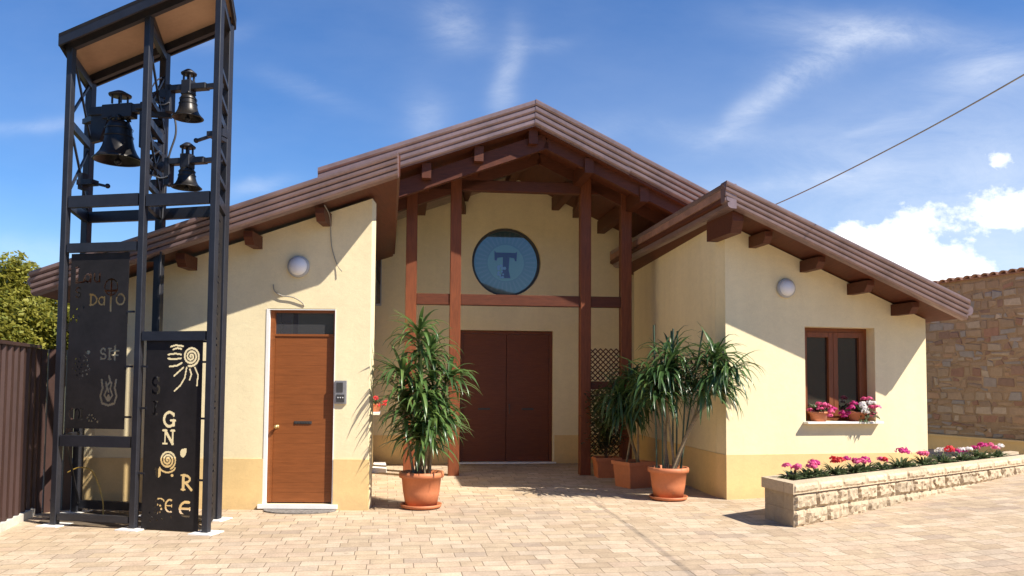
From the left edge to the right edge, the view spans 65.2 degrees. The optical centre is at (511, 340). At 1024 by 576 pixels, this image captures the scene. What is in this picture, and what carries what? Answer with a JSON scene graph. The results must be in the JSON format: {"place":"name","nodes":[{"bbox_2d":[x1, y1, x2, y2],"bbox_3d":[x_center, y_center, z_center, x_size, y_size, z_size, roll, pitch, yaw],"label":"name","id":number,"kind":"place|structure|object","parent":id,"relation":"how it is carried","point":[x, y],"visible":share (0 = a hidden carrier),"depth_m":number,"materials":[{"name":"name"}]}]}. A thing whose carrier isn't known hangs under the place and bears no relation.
{"place":"outdoors","nodes":[
{"label":"outdoors","id":0,"kind":"place"},
{"bbox_2d":[0,449,1023,575],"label":"pavement","id":1,"kind":"structure","parent":0,"point":[555,519],"depth_m":8.18,"materials":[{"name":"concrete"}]},
{"bbox_2d":[0,340,41,532],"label":"fence","id":2,"kind":"object","parent":1,"relation":"on","point":[20,373],"visible":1,"depth_m":8.93,"materials":[{"name":"metal"}]},
{"bbox_2d":[32,349,75,513],"bbox_3d":[-5.581,1.091,9.764,0.032,1.970,0.445,-1,-3,30],"label":"fence","id":3,"kind":"object","parent":1,"relation":"on","point":[45,432],"visible":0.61,"depth_m":9.69,"materials":[{"name":"brown metal"}]},
{"bbox_2d":[35,509,201,526],"bbox_3d":[-4.521,2.054,9.245,2.000,0.006,0.964,0,-3,11],"label":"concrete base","id":4,"kind":"object","parent":1,"relation":"on","point":[106,512],"visible":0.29,"depth_m":9.06,"materials":[{"name":"grey concrete"}]},
{"bbox_2d":[67,467,103,514],"bbox_3d":[-5.012,1.765,9.441,0.586,0.540,0.064,-1,-3,20],"label":"hose","id":5,"kind":"object","parent":4,"relation":"on","point":[97,483],"visible":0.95,"depth_m":9.39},
{"bbox_2d":[35,0,236,535],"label":"bell tower","id":6,"kind":"structure","parent":1,"relation":"on","point":[128,38],"depth_m":8.83,"materials":[{"name":"metal"}]},
{"bbox_2d":[82,90,171,166],"bbox_3d":[-4.568,-2.499,9.393,1.177,0.884,0.550,0,-3,0],"label":"bell","id":7,"kind":"object","parent":6,"relation":"hanging from","point":[111,129],"visible":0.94,"depth_m":9.34,"materials":[{"name":"brown metal"}]},
{"bbox_2d":[150,142,222,191],"bbox_3d":[-3.749,-1.995,9.175,0.925,0.563,0.352,0,-3,0],"label":"bell","id":8,"kind":"object","parent":6,"relation":"hanging from","point":[187,162],"visible":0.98,"depth_m":9.14,"materials":[{"name":"brown metal"}]},
{"bbox_2d":[152,69,223,122],"bbox_3d":[-3.754,-2.827,9.215,0.925,0.611,0.360,0,-3,0],"label":"bell","id":9,"kind":"object","parent":6,"relation":"hanging from","point":[188,88],"visible":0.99,"depth_m":9.18,"materials":[{"name":"brown metal"}]},
{"bbox_2d":[263,509,335,513],"bbox_3d":[-2.625,2.089,9.778,0.900,0.012,0.269,0,-3,0],"label":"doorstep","id":10,"kind":"object","parent":1,"relation":"on","point":[291,511],"visible":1,"depth_m":9.76,"materials":[{"name":"white stone"}]},
{"bbox_2d":[371,306,481,509],"bbox_3d":[-1.143,0.852,10.228,1.548,2.551,1.261,0,-3,0],"label":"potted plant","id":11,"kind":"object","parent":1,"relation":"on","point":[421,488],"visible":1,"depth_m":10.09,"materials":[{"name":"green plant"}]},
{"bbox_2d":[579,382,635,477],"bbox_3d":[1.669,1.492,13.766,1.071,1.692,0.668,0,-3,0],"label":"potted plant","id":12,"kind":"object","parent":1,"relation":"on","point":[603,467],"visible":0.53,"depth_m":13.73,"materials":[{"name":"green plant"}]},
{"bbox_2d":[590,360,679,488],"bbox_3d":[1.940,1.277,12.429,1.546,1.984,1.213,0,-3,0],"label":"potted plant","id":13,"kind":"object","parent":1,"relation":"on","point":[631,473],"visible":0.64,"depth_m":12.30,"materials":[{"name":"green plant"}]},
{"bbox_2d":[614,324,763,501],"bbox_3d":[2.437,0.949,11.037,2.102,2.491,1.317,0,-3,11],"label":"potted plant","id":14,"kind":"object","parent":1,"relation":"on","point":[668,481],"visible":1,"depth_m":10.96,"materials":[{"name":"green plant"}]},
{"bbox_2d":[761,451,1023,526],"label":"planter","id":15,"kind":"object","parent":1,"relation":"on","point":[799,502],"visible":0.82,"depth_m":9.88,"materials":[{"name":"stone"}]},
{"bbox_2d":[777,462,807,479],"bbox_3d":[3.327,1.561,9.483,0.416,0.234,0.361,0,-3,0],"label":"flowering plant","id":16,"kind":"object","parent":15,"relation":"in","point":[792,475],"visible":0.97,"depth_m":9.47,"materials":[{"name":"green plant"}]},
{"bbox_2d":[798,461,819,478],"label":"flowering plant","id":17,"kind":"object","parent":15,"relation":"in","point":[807,473],"visible":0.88,"depth_m":9.67,"materials":[{"name":"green plant"}]},
{"bbox_2d":[806,459,831,477],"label":"flowering plant","id":18,"kind":"object","parent":15,"relation":"on","point":[823,474],"visible":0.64,"depth_m":9.76,"materials":[{"name":"green plant"}]},
{"bbox_2d":[821,455,850,474],"bbox_3d":[4.051,1.582,10.079,0.389,0.262,0.425,0,-3,0],"label":"flowering plant","id":19,"kind":"object","parent":15,"relation":"in","point":[838,470],"visible":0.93,"depth_m":10.02,"materials":[{"name":"green plant"}]},
{"bbox_2d":[843,456,867,473],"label":"flowering plant","id":20,"kind":"object","parent":15,"relation":"in","point":[855,468],"visible":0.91,"depth_m":10.23,"materials":[{"name":"green plant"}]},
{"bbox_2d":[852,456,880,471],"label":"flowering plant","id":21,"kind":"object","parent":15,"relation":"on","point":[869,467],"visible":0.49,"depth_m":10.38,"materials":[{"name":"green plant"}]},
{"bbox_2d":[873,457,893,469],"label":"flowering plant","id":22,"kind":"object","parent":15,"relation":"on","point":[884,466],"visible":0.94,"depth_m":10.68,"materials":[{"name":"green plant"}]},
{"bbox_2d":[884,447,918,467],"bbox_3d":[5.338,1.617,11.002,0.503,0.314,0.464,0,-3,0],"label":"flowering plant","id":23,"kind":"object","parent":15,"relation":"in","point":[901,463],"visible":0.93,"depth_m":10.93,"materials":[{"name":"green plant"}]},
{"bbox_2d":[909,450,936,465],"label":"flowering plant","id":24,"kind":"object","parent":15,"relation":"on","point":[925,461],"visible":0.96,"depth_m":11.29,"materials":[{"name":"green plant"}]},
{"bbox_2d":[929,445,957,462],"bbox_3d":[6.305,1.674,11.726,0.432,0.295,0.407,-3,-4,45],"label":"flowering plant","id":25,"kind":"object","parent":15,"relation":"on","point":[942,458],"visible":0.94,"depth_m":11.69,"materials":[{"name":"green plant"}]},
{"bbox_2d":[948,447,978,460],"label":"flowering plant","id":26,"kind":"object","parent":15,"relation":"on","point":[962,457],"visible":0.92,"depth_m":12.03,"materials":[{"name":"green plant"}]},
{"bbox_2d":[966,442,994,458],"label":"flowering plant","id":27,"kind":"object","parent":15,"relation":"in","point":[980,455],"visible":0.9,"depth_m":12.41,"materials":[{"name":"green plant"}]},
{"bbox_2d":[986,442,1008,457],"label":"flowering plant","id":28,"kind":"object","parent":15,"relation":"on","point":[997,454],"visible":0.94,"depth_m":12.72,"materials":[{"name":"green plant"}]},
{"bbox_2d":[0,0,1023,282],"label":"sky","id":29,"kind":"structure","parent":0,"point":[775,100],"materials":[{"name":"blue"}]},
{"label":"ground","id":30,"kind":"structure","parent":0,"visible":0},
{"bbox_2d":[0,250,69,337],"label":"tree","id":31,"kind":"object","parent":30,"relation":"on","point":[19,300],"visible":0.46,"depth_m":14.81,"materials":[{"name":"green plant"}]},
{"bbox_2d":[0,308,77,468],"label":"tree","id":32,"kind":"object","parent":30,"relation":"on","point":[13,330],"visible":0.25,"depth_m":14.11,"materials":[{"name":"green plant"}]},
{"bbox_2d":[27,99,972,509],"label":"church","id":33,"kind":"structure","parent":30,"relation":"on","point":[547,261],"depth_m":11.73,"materials":[{"name":"yellow paint"}]},
{"bbox_2d":[273,284,303,305],"bbox_3d":[-2.821,-0.573,10.101,0.404,0.276,0.035,1,-3,-2],"label":"loose cable","id":34,"kind":"object","parent":33,"relation":"attached to","point":[287,296],"visible":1,"depth_m":10.09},
{"bbox_2d":[257,309,337,508],"bbox_3d":[-2.661,0.848,10.123,0.990,2.495,0.250,0,-3,0],"label":"door","id":35,"kind":"structure","parent":33,"relation":"in","point":[298,447],"depth_m":10.10,"materials":[{"name":"brown wood"}]},
{"bbox_2d":[287,256,309,277],"bbox_3d":[-2.699,-0.940,10.075,0.280,0.280,0.133,0,-3,0],"label":"wall lamp","id":36,"kind":"object","parent":33,"relation":"attached to","point":[298,266],"visible":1,"depth_m":10.05,"materials":[{"name":"white glass"}]},
{"bbox_2d":[324,205,341,270],"bbox_3d":[-2.222,-1.261,9.925,0.170,0.759,0.453,0,-3,0],"label":"hanging cable","id":37,"kind":"object","parent":33,"relation":"hanging from","point":[331,239],"visible":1,"depth_m":10.13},
{"bbox_2d":[334,381,346,403],"bbox_3d":[-2.150,0.646,10.033,0.150,0.295,0.050,0,-3,0],"label":"intercom","id":38,"kind":"object","parent":33,"relation":"attached to","point":[340,396],"visible":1,"depth_m":10.02,"materials":[{"name":"metal"}]},
{"bbox_2d":[375,260,381,305],"bbox_3d":[-2.630,-1.265,15.777,0.120,1.150,0.034,1,-3,-7],"label":"window","id":39,"kind":"structure","parent":33,"relation":"in","point":[378,287],"depth_m":15.76,"materials":[{"name":"black glass"}]},
{"bbox_2d":[373,396,387,411],"bbox_3d":[-2.015,0.940,11.969,0.303,0.237,0.252,-2,-4,33],"label":"flower pot","id":40,"kind":"object","parent":33,"relation":"on","point":[376,407],"visible":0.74,"depth_m":11.91,"materials":[{"name":"ceramic"}]},
{"bbox_2d":[472,229,539,294],"bbox_3d":[-0.125,-1.583,16.252,1.396,1.396,0.060,1,-3,-7],"label":"round window","id":41,"kind":"structure","parent":33,"relation":"in","point":[504,261],"depth_m":16.27,"materials":[{"name":"glass"}]},
{"bbox_2d":[459,330,555,463],"bbox_3d":[-0.118,1.123,16.067,2.000,2.645,0.270,1,-3,-7],"label":"entrance door","id":42,"kind":"structure","parent":33,"relation":"in","point":[510,422],"depth_m":16.07,"materials":[{"name":"brown wood"}]},
{"bbox_2d":[777,279,795,297],"bbox_3d":[3.929,-0.754,11.404,0.280,0.280,0.133,1,-3,-12],"label":"wall lamp","id":43,"kind":"object","parent":33,"relation":"attached to","point":[786,288],"visible":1,"depth_m":11.38,"materials":[{"name":"white glass"}]},
{"bbox_2d":[806,402,837,421],"bbox_3d":[4.449,1.013,11.491,0.429,0.284,0.326,1,-3,-16],"label":"flower pot","id":44,"kind":"object","parent":33,"relation":"on","point":[819,413],"visible":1,"depth_m":11.41,"materials":[{"name":"ceramic"}]},
{"bbox_2d":[803,328,883,423],"bbox_3d":[4.750,0.504,11.653,1.222,1.390,0.365,1,-3,-12],"label":"window","id":45,"kind":"structure","parent":33,"relation":"in","point":[835,358],"depth_m":11.78,"materials":[{"name":"brown wood"}]},
{"bbox_2d":[838,396,881,423],"bbox_3d":[5.036,0.999,11.596,0.590,0.397,0.377,0,-3,0],"label":"flower pot","id":46,"kind":"object","parent":33,"relation":"on","point":[859,412],"visible":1,"depth_m":11.53,"materials":[{"name":"ceramic"}]},
{"bbox_2d":[776,74,1023,204],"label":"overhead cable","id":47,"kind":"object","parent":33,"relation":"attached to","point":[910,137],"visible":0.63,"depth_m":9.75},
{"bbox_2d":[925,267,1023,439],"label":"stone wall","id":48,"kind":"structure","parent":30,"relation":"on","point":[975,372],"depth_m":15.80,"materials":[{"name":"stone"}]},
{"bbox_2d":[928,433,1023,454],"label":"wall","id":49,"kind":"structure","parent":30,"relation":"on","point":[935,441],"depth_m":15.74,"materials":[{"name":"paint"}]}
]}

